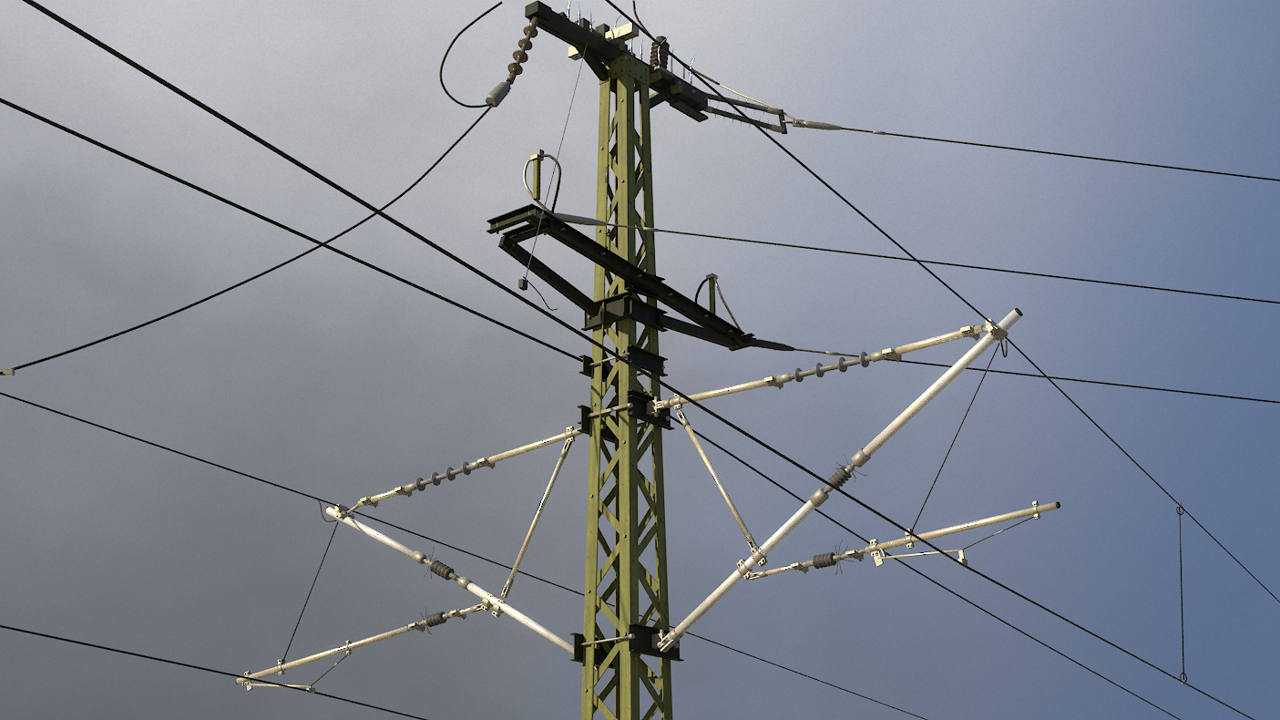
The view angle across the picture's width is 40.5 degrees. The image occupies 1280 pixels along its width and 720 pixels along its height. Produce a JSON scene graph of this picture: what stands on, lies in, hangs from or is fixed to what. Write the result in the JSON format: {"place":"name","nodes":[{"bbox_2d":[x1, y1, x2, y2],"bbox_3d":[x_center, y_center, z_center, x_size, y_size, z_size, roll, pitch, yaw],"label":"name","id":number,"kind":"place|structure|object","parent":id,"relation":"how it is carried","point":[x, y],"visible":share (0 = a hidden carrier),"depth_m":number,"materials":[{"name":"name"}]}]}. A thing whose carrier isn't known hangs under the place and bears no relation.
{"place":"outdoors","nodes":[
{"label":"outdoors","id":0,"kind":"place"},
{"bbox_2d":[0,0,1279,719],"label":"sky","id":1,"kind":"structure","parent":0,"point":[325,374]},
{"bbox_3d":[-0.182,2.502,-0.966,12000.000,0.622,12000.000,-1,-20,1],"label":"ground","id":2,"kind":"structure","parent":0,"visible":0},
{"bbox_2d":[581,53,672,719],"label":"mast","id":3,"kind":"object","parent":2,"relation":"on","point":[629,77],"visible":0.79,"depth_m":13.39,"materials":[{"name":"green metal"}]},
{"bbox_2d":[235,422,607,693],"bbox_3d":[-1.885,1.787,14.420,4.071,1.978,0.254,-15,-24,35],"label":"cantilever","id":4,"kind":"object","parent":3,"relation":"attached to","point":[489,600],"visible":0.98,"depth_m":14.26,"materials":[{"name":"grey metal"}]},
{"bbox_2d":[569,71,684,719],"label":"mounting brackets","id":5,"kind":"object","parent":3,"relation":"attached to","point":[644,640],"visible":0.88,"depth_m":13.38,"materials":[{"name":"metal"}]},
{"bbox_2d":[439,0,841,133],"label":"crossarm","id":6,"kind":"object","parent":3,"relation":"attached to","point":[605,45],"visible":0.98,"depth_m":14.48,"materials":[{"name":"paint"}]},
{"bbox_2d":[486,148,795,351],"bbox_3d":[0.104,-0.655,14.152,0.690,1.008,3.382,-14,-24,34],"label":"crossarm","id":7,"kind":"object","parent":3,"relation":"attached to","point":[715,329],"visible":1,"depth_m":13.59,"materials":[{"name":"paint"}]},
{"bbox_2d":[0,0,1279,719],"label":"wires","id":8,"kind":"object","parent":7,"relation":"attached to","point":[186,96],"visible":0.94,"depth_m":12.24,"materials":[{"name":"grey metal"}]},
{"bbox_2d":[650,307,1060,652],"bbox_3d":[1.368,0.871,12.093,3.323,1.966,0.276,-17,-25,38],"label":"cantilever","id":9,"kind":"object","parent":3,"relation":"attached to","point":[862,456],"visible":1,"depth_m":12.04,"materials":[{"name":"grey metal"}]}
]}

